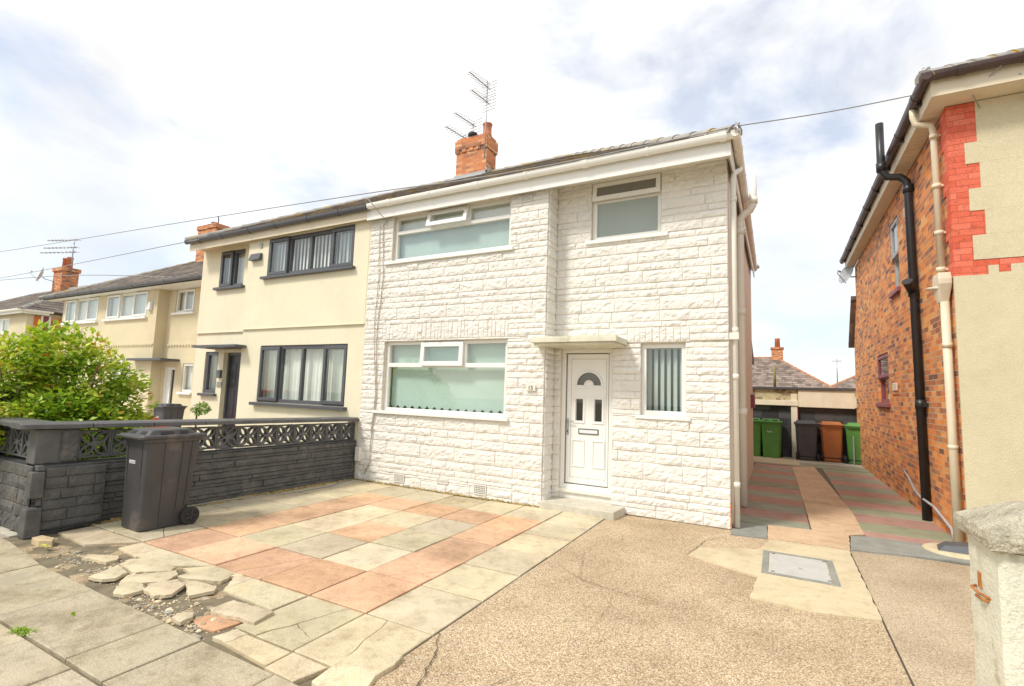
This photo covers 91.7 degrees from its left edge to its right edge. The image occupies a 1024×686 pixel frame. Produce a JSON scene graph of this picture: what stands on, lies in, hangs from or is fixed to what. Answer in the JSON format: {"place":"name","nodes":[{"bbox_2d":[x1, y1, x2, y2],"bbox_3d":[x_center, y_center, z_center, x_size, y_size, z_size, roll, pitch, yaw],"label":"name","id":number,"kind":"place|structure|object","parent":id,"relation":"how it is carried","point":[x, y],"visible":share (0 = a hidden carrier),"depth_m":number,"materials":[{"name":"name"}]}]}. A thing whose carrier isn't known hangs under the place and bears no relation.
{"place":"outdoors","nodes":[
{"label":"outdoors","id":0,"kind":"place"},
{"bbox_2d":[0,525,17,537],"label":"neighbour garden paving","id":1,"kind":"structure","parent":0,"point":[6,532],"depth_m":5.12,"materials":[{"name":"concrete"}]},
{"bbox_2d":[0,319,159,459],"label":"leafy shrub","id":2,"kind":"object","parent":1,"relation":"on","point":[45,370],"visible":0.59,"depth_m":6.42,"materials":[{"name":"green plant"}]},
{"bbox_2d":[0,416,358,539],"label":"garden wall","id":3,"kind":"structure","parent":1,"relation":"on","point":[48,479],"depth_m":5.74,"materials":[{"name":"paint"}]},
{"bbox_2d":[190,401,211,450],"bbox_3d":[-6.019,1.728,9.489,0.463,1.236,0.403,-1,-6,28],"label":"topiary tree","id":4,"kind":"object","parent":1,"relation":"on","point":[204,410],"visible":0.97,"depth_m":9.51,"materials":[{"name":"green plant"}]},
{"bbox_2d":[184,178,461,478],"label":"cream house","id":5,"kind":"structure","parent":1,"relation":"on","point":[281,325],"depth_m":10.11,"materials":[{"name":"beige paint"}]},
{"bbox_2d":[2,239,199,277],"bbox_3d":[-21.404,-2.596,19.997,33.561,1.312,0.114,-2,-7,31],"label":"overhead wire","id":6,"kind":"object","parent":5,"relation":"attached to","point":[108,257],"visible":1,"depth_m":13.50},
{"bbox_2d":[197,352,218,395],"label":"window","id":7,"kind":"structure","parent":5,"relation":"in","point":[207,392],"depth_m":11.52,"materials":[{"name":"plastic"}]},
{"bbox_2d":[213,249,245,290],"bbox_3d":[-6.378,-1.675,11.413,1.060,0.920,0.292,-1,-6,28],"label":"window","id":8,"kind":"structure","parent":5,"relation":"in","point":[237,257],"depth_m":11.45,"materials":[{"name":"glass"}]},
{"bbox_2d":[220,353,240,448],"bbox_3d":[-6.174,1.331,11.085,0.660,2.230,0.100,-1,-6,28],"label":"front door","id":9,"kind":"structure","parent":5,"relation":"in","point":[234,359],"depth_m":11.15,"materials":[{"name":"plastic"}]},
{"bbox_2d":[249,344,347,410],"bbox_3d":[-4.093,0.643,9.668,2.650,1.215,0.314,-1,-6,28],"label":"window","id":10,"kind":"structure","parent":5,"relation":"in","point":[312,376],"depth_m":9.73,"materials":[{"name":"glass"}]},
{"bbox_2d":[260,225,355,279],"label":"window","id":11,"kind":"structure","parent":5,"relation":"in","point":[331,250],"depth_m":10.12,"materials":[{"name":"plastic"}]},
{"bbox_2d":[0,623,101,685],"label":"pavement bedding","id":12,"kind":"object","parent":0,"point":[86,677],"depth_m":2.83,"materials":[{"name":"grey concrete"}]},
{"bbox_2d":[11,537,263,636],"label":"exposed earth","id":13,"kind":"structure","parent":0,"point":[81,578],"depth_m":4.09,"materials":[{"name":"brown soil"}]},
{"bbox_2d":[45,546,222,639],"bbox_3d":[-3.148,1.922,4.025,3.172,0.055,0.481,-2,-7,33],"label":"loose rubble","id":14,"kind":"object","parent":13,"relation":"on","point":[167,619],"visible":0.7,"depth_m":3.58,"materials":[{"name":"stone"}]},
{"bbox_2d":[119,558,175,573],"bbox_3d":[-3.149,1.929,4.272,0.586,0.035,0.259,-1,-6,28],"label":"slab fragment","id":15,"kind":"object","parent":13,"relation":"on","point":[142,566],"visible":0.94,"depth_m":4.26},
{"bbox_2d":[176,566,235,584],"bbox_3d":[-2.519,1.944,4.132,0.414,0.028,0.309,-1,-6,28],"label":"slab fragment","id":16,"kind":"object","parent":13,"relation":"on","point":[216,575],"visible":0.95,"depth_m":4.11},
{"bbox_2d":[0,538,297,685],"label":"pavement","id":17,"kind":"structure","parent":0,"point":[101,639],"depth_m":3.01,"materials":[{"name":"grey concrete"}]},
{"bbox_2d":[8,611,75,635],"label":"pavement weeds","id":18,"kind":"object","parent":17,"relation":"on","point":[19,631],"visible":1,"depth_m":3.12,"materials":[{"name":"green plant"}]},
{"bbox_2d":[2,479,530,685],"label":"bedding earth","id":19,"kind":"structure","parent":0,"point":[107,589],"depth_m":3.94,"materials":[{"name":"brown soil"}]},
{"bbox_2d":[31,535,54,546],"bbox_3d":[-4.559,1.938,4.841,0.297,0.070,0.117,-1,-6,28],"label":"brick piece","id":20,"kind":"object","parent":19,"relation":"on","point":[38,541],"visible":0.93,"depth_m":4.80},
{"bbox_2d":[40,518,109,531],"bbox_3d":[-4.677,1.936,5.262,0.064,0.037,0.684,-3,-7,38],"label":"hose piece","id":21,"kind":"object","parent":19,"relation":"on","point":[74,524],"visible":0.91,"depth_m":5.27,"materials":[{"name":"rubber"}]},
{"bbox_2d":[82,554,118,564],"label":"slab fragment","id":22,"kind":"object","parent":19,"relation":"on","point":[105,559],"visible":1,"depth_m":4.43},
{"bbox_2d":[88,565,127,581],"bbox_3d":[-3.298,1.902,4.088,0.337,0.036,0.253,-1,-6,28],"label":"slab fragment","id":23,"kind":"object","parent":19,"relation":"on","point":[117,572],"visible":1,"depth_m":4.04,"materials":[{"name":"beige stone"}]},
{"bbox_2d":[113,582,144,597],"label":"slab fragment","id":24,"kind":"object","parent":19,"relation":"on","point":[126,589],"visible":0.99,"depth_m":3.78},
{"bbox_2d":[120,570,177,585],"bbox_3d":[-2.938,1.915,4.029,0.387,0.034,0.253,4,-6,-19],"label":"slab fragment","id":25,"kind":"object","parent":19,"relation":"on","point":[146,579],"visible":0.84,"depth_m":4.03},
{"bbox_2d":[143,579,184,598],"bbox_3d":[-2.682,1.899,3.834,0.361,0.038,0.243,-3,-8,42],"label":"slab fragment","id":26,"kind":"object","parent":19,"relation":"on","point":[165,589],"visible":1,"depth_m":3.81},
{"bbox_2d":[172,612,193,625],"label":"slab fragment","id":27,"kind":"object","parent":19,"relation":"on","point":[180,619],"visible":1,"depth_m":3.36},
{"bbox_2d":[185,581,216,598],"bbox_3d":[-2.444,1.913,3.900,0.198,0.035,0.363,6,-7,-36],"label":"slab fragment","id":28,"kind":"object","parent":19,"relation":"on","point":[194,589],"visible":0.99,"depth_m":3.82,"materials":[{"name":"beige stone"}]},
{"bbox_2d":[192,615,241,632],"bbox_3d":[-2.002,1.903,3.386,0.323,0.031,0.242,-1,-6,28],"label":"slab fragment","id":29,"kind":"object","parent":19,"relation":"on","point":[215,626],"visible":0.72,"depth_m":3.34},
{"bbox_2d":[212,629,247,643],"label":"slab fragment","id":30,"kind":"object","parent":19,"relation":"on","point":[232,635],"visible":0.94,"depth_m":3.15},
{"bbox_2d":[224,573,252,588],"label":"slab fragment","id":31,"kind":"object","parent":19,"relation":"on","point":[235,580],"visible":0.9,"depth_m":4.05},
{"bbox_2d":[210,600,273,624],"bbox_3d":[-1.889,1.883,3.471,0.449,0.037,0.197,-1,-6,23],"label":"slab fragment","id":32,"kind":"object","parent":19,"relation":"on","point":[246,613],"visible":1,"depth_m":3.44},
{"bbox_2d":[312,646,402,685],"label":"slab fragment","id":33,"kind":"object","parent":19,"relation":"on","point":[365,666],"visible":1,"depth_m":2.81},
{"bbox_2d":[355,121,759,529],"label":"stone clad house","id":34,"kind":"structure","parent":19,"relation":"on","point":[574,337],"depth_m":7.33,"materials":[{"name":"stone"}]},
{"bbox_2d":[0,126,733,251],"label":"overhead wire","id":35,"kind":"object","parent":34,"relation":"attached to","point":[429,184],"visible":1,"depth_m":7.98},
{"bbox_2d":[364,199,386,473],"bbox_3d":[-2.478,-0.140,8.582,0.224,4.770,0.381,-1,-6,28],"label":"telephone cable","id":36,"kind":"object","parent":34,"relation":"attached to","point":[377,333],"visible":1,"depth_m":8.72,"materials":[{"name":"plastic"}]},
{"bbox_2d":[373,339,508,421],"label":"window","id":37,"kind":"structure","parent":34,"relation":"in","point":[461,378],"depth_m":8.13,"materials":[{"name":"white plastic"}]},
{"bbox_2d":[384,198,513,264],"bbox_3d":[-1.058,-1.837,8.344,2.580,0.895,0.267,-1,-6,28],"label":"window","id":38,"kind":"structure","parent":34,"relation":"in","point":[480,228],"depth_m":8.33,"materials":[{"name":"white plastic"}]},
{"bbox_2d":[444,125,467,138],"bbox_3d":[-1.290,-5.151,12.209,0.421,0.333,0.830,-1,-6,28],"label":"tv aerial","id":39,"kind":"object","parent":34,"relation":"attached to","point":[456,132],"visible":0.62,"depth_m":12.19,"materials":[{"name":"metal"}]},
{"bbox_2d":[454,111,481,132],"bbox_3d":[-1.101,-5.364,12.268,0.415,0.647,0.791,-1,-6,28],"label":"tv aerial","id":40,"kind":"object","parent":34,"relation":"attached to","point":[472,125],"visible":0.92,"depth_m":12.44,"materials":[{"name":"metal"}]},
{"bbox_2d":[468,70,496,158],"bbox_3d":[-0.739,-5.391,11.661,0.399,1.967,0.807,-1,-6,28],"label":"tv aerial","id":41,"kind":"object","parent":34,"relation":"attached to","point":[486,101],"visible":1,"depth_m":11.88,"materials":[{"name":"metal"}]},
{"bbox_2d":[558,349,612,503],"bbox_3d":[1.084,1.166,7.210,0.820,2.165,0.162,-1,-6,28],"label":"front door","id":42,"kind":"structure","parent":34,"relation":"in","point":[586,408],"depth_m":7.21,"materials":[{"name":"white plastic"}]},
{"bbox_2d":[585,173,667,244],"bbox_3d":[1.666,-1.929,7.216,1.190,0.938,0.165,-1,-6,28],"label":"window","id":43,"kind":"structure","parent":34,"relation":"in","point":[630,208],"depth_m":7.22,"materials":[{"name":"white plastic"}]},
{"bbox_2d":[635,343,690,420],"bbox_3d":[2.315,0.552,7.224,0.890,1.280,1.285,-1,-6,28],"label":"window","id":44,"kind":"structure","parent":34,"relation":"in","point":[663,365],"depth_m":6.86,"materials":[{"name":"glass"}]},
{"bbox_2d":[739,95,912,125],"bbox_3d":[3.889,-2.868,6.127,2.336,0.573,0.030,2,-6,-3],"label":"overhead wire","id":45,"kind":"object","parent":34,"relation":"attached to","point":[827,111],"visible":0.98,"depth_m":6.13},
{"bbox_2d":[58,480,603,684],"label":"patio paving","id":46,"kind":"structure","parent":0,"point":[314,637],"depth_m":4.72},
{"bbox_2d":[116,426,206,531],"bbox_3d":[-3.943,1.495,5.575,0.560,1.066,0.721,-1,-7,30],"label":"wheelie bin","id":47,"kind":"object","parent":46,"relation":"on","point":[159,467],"visible":1,"depth_m":5.39,"materials":[{"name":"black plastic"}]},
{"bbox_2d":[187,478,352,506],"bbox_3d":[-3.507,2.167,7.074,0.207,0.040,3.354,-1,-7,30],"label":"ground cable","id":48,"kind":"object","parent":46,"relation":"on","point":[267,495],"visible":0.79,"depth_m":7.08,"materials":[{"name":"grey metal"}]},
{"bbox_2d":[84,478,538,526],"bbox_3d":[-2.523,2.241,7.390,2.540,0.038,5.328,-15,-18,72],"label":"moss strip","id":49,"kind":"object","parent":46,"relation":"on","point":[268,493],"visible":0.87,"depth_m":7.41,"materials":[{"name":"green plant"}]},
{"bbox_2d":[0,0,1023,385],"label":"sky","id":50,"kind":"structure","parent":0,"point":[116,116],"materials":[{"name":"white"}]},
{"bbox_2d":[372,514,911,685],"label":"driveway","id":51,"kind":"structure","parent":0,"point":[691,621],"depth_m":3.41,"materials":[{"name":"beige concrete"}]},
{"bbox_2d":[416,534,707,685],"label":"driveway cracks","id":52,"kind":"object","parent":51,"relation":"on","point":[529,670],"visible":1,"depth_m":3.12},
{"bbox_2d":[688,539,881,621],"bbox_3d":[2.519,2.169,4.831,1.496,0.020,2.080,-1,-6,28],"label":"concrete patch","id":53,"kind":"object","parent":51,"relation":"on","point":[851,597],"visible":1,"depth_m":4.36,"materials":[{"name":"beige concrete"}]},
{"bbox_2d":[761,550,840,586],"bbox_3d":[2.766,2.164,4.801,0.620,0.016,0.780,-1,-6,28],"label":"manhole cover","id":54,"kind":"object","parent":53,"relation":"on","point":[810,569],"visible":1,"depth_m":4.75,"materials":[{"name":"grey metal"}]},
{"bbox_2d":[754,456,799,464],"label":"path","id":55,"kind":"structure","parent":0,"point":[789,461],"depth_m":13.26,"materials":[{"name":"concrete"}]},
{"bbox_2d":[767,469,850,540],"bbox_3d":[5.649,2.719,9.031,2.480,0.030,7.100,-1,-6,28],"label":"alley bedding","id":56,"kind":"object","parent":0,"point":[822,473],"visible":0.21,"depth_m":10.47,"materials":[{"name":"concrete"}]},
{"bbox_2d":[767,467,864,550],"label":"peach concrete path","id":57,"kind":"structure","parent":56,"relation":"on","point":[833,522],"depth_m":6.74,"materials":[{"name":"concrete"}]},
{"bbox_2d":[740,463,946,543],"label":"pink flagstones","id":58,"kind":"object","parent":56,"relation":"on","point":[802,518],"visible":0.53,"depth_m":7.80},
{"bbox_2d":[740,466,953,541],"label":"green flagstones","id":59,"kind":"object","parent":56,"relation":"on","point":[908,532],"visible":0.51,"depth_m":7.54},
{"bbox_2d":[754,462,869,472],"bbox_3d":[7.359,3.114,12.602,9.000,0.056,0.950,-1,-6,28],"label":"concrete strip","id":60,"kind":"object","parent":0,"point":[836,467],"visible":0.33,"depth_m":12.32,"materials":[{"name":"grey concrete"}]},
{"bbox_2d":[761,455,863,467],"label":"garage forecourt","id":61,"kind":"structure","parent":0,"point":[827,463],"depth_m":13.10,"materials":[{"name":"concrete"}]},
{"bbox_2d":[753,418,761,455],"bbox_3d":[6.972,2.714,14.442,0.560,1.066,0.721,-1,-6,24],"label":"wheelie bin","id":62,"kind":"object","parent":61,"relation":"on","point":[757,449],"visible":0.36,"depth_m":14.15,"materials":[{"name":"green plastic"}]},
{"bbox_2d":[760,418,782,457],"bbox_3d":[7.400,2.700,14.157,0.560,1.066,0.721,-2,-7,31],"label":"wheelie bin","id":63,"kind":"object","parent":61,"relation":"on","point":[771,435],"visible":1,"depth_m":13.93,"materials":[{"name":"green plastic"}]},
{"bbox_2d":[752,386,856,458],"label":"garage block","id":64,"kind":"structure","parent":61,"relation":"on","point":[788,406],"depth_m":14.14,"materials":[{"name":"paint"}]},
{"bbox_2d":[773,366,775,386],"bbox_3d":[7.892,1.026,14.926,0.067,0.641,0.069,6,-7,-39],"label":"mossy post","id":65,"kind":"object","parent":64,"relation":"on","point":[774,376],"visible":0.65,"depth_m":14.91,"materials":[{"name":"green wood"}]},
{"bbox_2d":[753,405,856,458],"bbox_3d":[7.770,2.549,14.455,7.600,1.470,0.030,-1,-6,28],"label":"garage door","id":66,"kind":"structure","parent":64,"relation":"in","point":[845,416],"depth_m":14.20,"materials":[{"name":"black metal"}]},
{"bbox_2d":[793,420,819,460],"bbox_3d":[8.159,2.687,13.774,0.560,1.066,0.721,-1,-6,25],"label":"wheelie bin","id":67,"kind":"object","parent":61,"relation":"on","point":[806,437],"visible":1,"depth_m":13.56,"materials":[{"name":"grey plastic"}]},
{"bbox_2d":[818,421,844,462],"bbox_3d":[8.734,2.687,13.579,0.560,1.066,0.721,-1,-6,28],"label":"wheelie bin","id":68,"kind":"object","parent":61,"relation":"on","point":[831,432],"visible":1,"depth_m":13.37,"materials":[{"name":"brown plastic"}]},
{"bbox_2d":[844,422,860,464],"bbox_3d":[9.175,2.658,13.141,0.560,1.066,0.721,-3,-8,43],"label":"wheelie bin","id":69,"kind":"object","parent":61,"relation":"on","point":[852,429],"visible":0.6,"depth_m":13.03,"materials":[{"name":"green plastic"}]},
{"bbox_2d":[853,436,854,464],"bbox_3d":[8.984,2.819,13.076,0.030,0.740,0.250,-1,-6,28],"label":"leaning board","id":70,"kind":"object","parent":61,"relation":"on","point":[853,452],"visible":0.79,"depth_m":12.97,"materials":[{"name":"grey wood"}]},
{"bbox_2d":[850,548,975,685],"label":"neighbour driveway","id":71,"kind":"structure","parent":0,"point":[924,606],"depth_m":3.87,"materials":[{"name":"beige concrete"}]},
{"bbox_2d":[953,501,1023,685],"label":"gate post","id":72,"kind":"object","parent":71,"relation":"on","point":[995,532],"visible":1,"depth_m":1.92,"materials":[{"name":"white paint"}]},
{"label":"drive base","id":73,"kind":"structure","parent":0,"visible":0},
{"bbox_2d":[730,522,767,538],"bbox_3d":[2.925,2.308,6.120,0.399,0.020,0.730,-1,-6,28],"label":"grey concrete band","id":74,"kind":"object","parent":73,"relation":"on","point":[751,530],"visible":0.93,"depth_m":6.05,"materials":[{"name":"grey concrete"}]},
{"bbox_2d":[850,551,914,685],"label":"drive joint","id":75,"kind":"object","parent":73,"relation":"on","point":[902,662],"visible":0.33,"depth_m":3.39,"materials":[{"name":"grey concrete"}]},
{"bbox_2d":[850,536,969,564],"bbox_3d":[4.734,2.287,5.306,1.941,0.020,0.780,-1,-6,28],"label":"grey threshold band","id":76,"kind":"object","parent":73,"relation":"on","point":[868,544],"visible":0.64,"depth_m":5.48,"materials":[{"name":"concrete"}]},
{"bbox_2d":[922,541,969,559],"bbox_3d":[4.891,2.247,5.465,0.600,0.119,0.600,-1,-6,28],"label":"drain gully","id":77,"kind":"object","parent":76,"relation":"on","point":[959,550],"visible":0.58,"depth_m":5.39,"materials":[{"name":"concrete"}]},
{"label":"ground","id":78,"kind":"structure","parent":0,"visible":0},
{"bbox_2d":[0,257,86,380],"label":"end house","id":79,"kind":"structure","parent":78,"relation":"on","point":[17,314],"depth_m":21.68,"materials":[{"name":"beige paint"}]},
{"bbox_2d":[0,318,9,334],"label":"window","id":80,"kind":"structure","parent":79,"relation":"in","point":[4,323],"depth_m":22.01,"materials":[{"name":"white plastic"}]},
{"bbox_2d":[30,267,52,281],"bbox_3d":[-24.563,-3.600,25.948,0.922,0.811,0.572,1,-6,6],"label":"satellite dish","id":81,"kind":"object","parent":79,"relation":"attached to","point":[40,275],"visible":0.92,"depth_m":25.81,"materials":[{"name":"metal"}]},
{"bbox_2d":[42,239,80,273],"bbox_3d":[-23.767,-4.566,25.995,2.380,1.850,0.317,1,-6,11],"label":"tv aerial","id":82,"kind":"object","parent":79,"relation":"attached to","point":[73,251],"visible":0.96,"depth_m":25.98,"materials":[{"name":"metal"}]},
{"bbox_2d":[38,217,229,426],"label":"roughcast house","id":83,"kind":"structure","parent":78,"relation":"on","point":[148,325],"depth_m":15.76,"materials":[{"name":"beige paint"}]},
{"bbox_2d":[60,297,99,324],"bbox_3d":[-15.532,-1.140,17.988,2.660,0.935,0.260,-1,-6,28],"label":"window","id":84,"kind":"structure","parent":83,"relation":"in","point":[84,311],"depth_m":18.14,"materials":[{"name":"white plastic"}]},
{"bbox_2d":[5,275,174,279],"bbox_3d":[-20.639,-2.392,20.360,24.502,1.403,0.022,-1,-6,28],"label":"overhead wire","id":85,"kind":"object","parent":83,"relation":"attached to","point":[79,275],"visible":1,"depth_m":16.50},
{"bbox_2d":[111,359,128,378],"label":"window","id":86,"kind":"structure","parent":83,"relation":"in","point":[116,359],"depth_m":16.31,"materials":[{"name":"white plastic"}]},
{"bbox_2d":[102,291,148,321],"bbox_3d":[-12.754,-1.206,16.505,2.760,0.915,0.260,-1,-6,28],"label":"window","id":87,"kind":"structure","parent":83,"relation":"in","point":[127,306],"depth_m":16.65,"materials":[{"name":"white plastic"}]},
{"bbox_2d":[162,367,174,402],"bbox_3d":[-10.653,1.846,15.440,0.640,2.170,0.090,-1,-6,28],"label":"front door","id":88,"kind":"structure","parent":83,"relation":"in","point":[169,371],"depth_m":15.52,"materials":[{"name":"white plastic"}]},
{"bbox_2d":[171,288,195,314],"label":"window","id":89,"kind":"structure","parent":83,"relation":"in","point":[188,300],"depth_m":15.49,"materials":[{"name":"white plastic"}]},
{"bbox_2d":[176,363,193,394],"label":"window","id":90,"kind":"structure","parent":83,"relation":"in","point":[186,392],"depth_m":15.12,"materials":[{"name":"white plastic"}]},
{"bbox_2d":[752,338,833,399],"bbox_3d":[16.793,2.905,40.309,15.729,6.420,7.481,-1,-6,28],"label":"hipped bungalow","id":91,"kind":"object","parent":78,"relation":"on","point":[788,375],"visible":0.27,"depth_m":36.58,"materials":[{"name":"tile"}]},
{"bbox_2d":[831,375,856,407],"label":"distant house","id":92,"kind":"structure","parent":78,"relation":"on","point":[849,382],"depth_m":49.15,"materials":[{"name":"tile"}]},
{"bbox_2d":[839,47,1023,541],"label":"brick house","id":93,"kind":"structure","parent":78,"relation":"on","point":[934,249],"depth_m":5.97,"materials":[{"name":"brick"}]},
{"bbox_2d":[837,266,854,282],"bbox_3d":[8.952,-1.855,13.329,0.372,0.519,0.454,6,-7,-37],"label":"satellite dish","id":94,"kind":"object","parent":93,"relation":"attached to","point":[845,274],"visible":0.94,"depth_m":13.38,"materials":[{"name":"metal"}]},
{"bbox_2d":[875,353,890,407],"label":"window","id":95,"kind":"structure","parent":93,"relation":"in","point":[883,370],"depth_m":10.10,"materials":[{"name":"brown glass"}]},
{"bbox_2d":[888,217,900,298],"bbox_3d":[6.810,-1.516,8.786,0.170,1.340,0.760,-1,-6,28],"label":"window","id":96,"kind":"structure","parent":93,"relation":"in","point":[893,229],"depth_m":8.93,"materials":[{"name":"white glass"}]},
{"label":"far front gardens","id":97,"kind":"structure","parent":0,"visible":0},
{"bbox_2d":[18,388,167,426],"bbox_3d":[-9.430,1.570,10.097,1.740,1.470,3.806,-1,-6,28],"label":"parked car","id":98,"kind":"object","parent":97,"relation":"on","point":[143,419],"visible":0.05,"depth_m":11.09,"materials":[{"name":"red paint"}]},
{"bbox_2d":[149,403,187,426],"bbox_3d":[-9.290,2.175,13.417,0.560,1.066,0.721,-1,-6,23],"label":"wheelie bin","id":99,"kind":"object","parent":97,"relation":"on","point":[166,411],"visible":0.48,"depth_m":13.25,"materials":[{"name":"grey plastic"}]}
]}

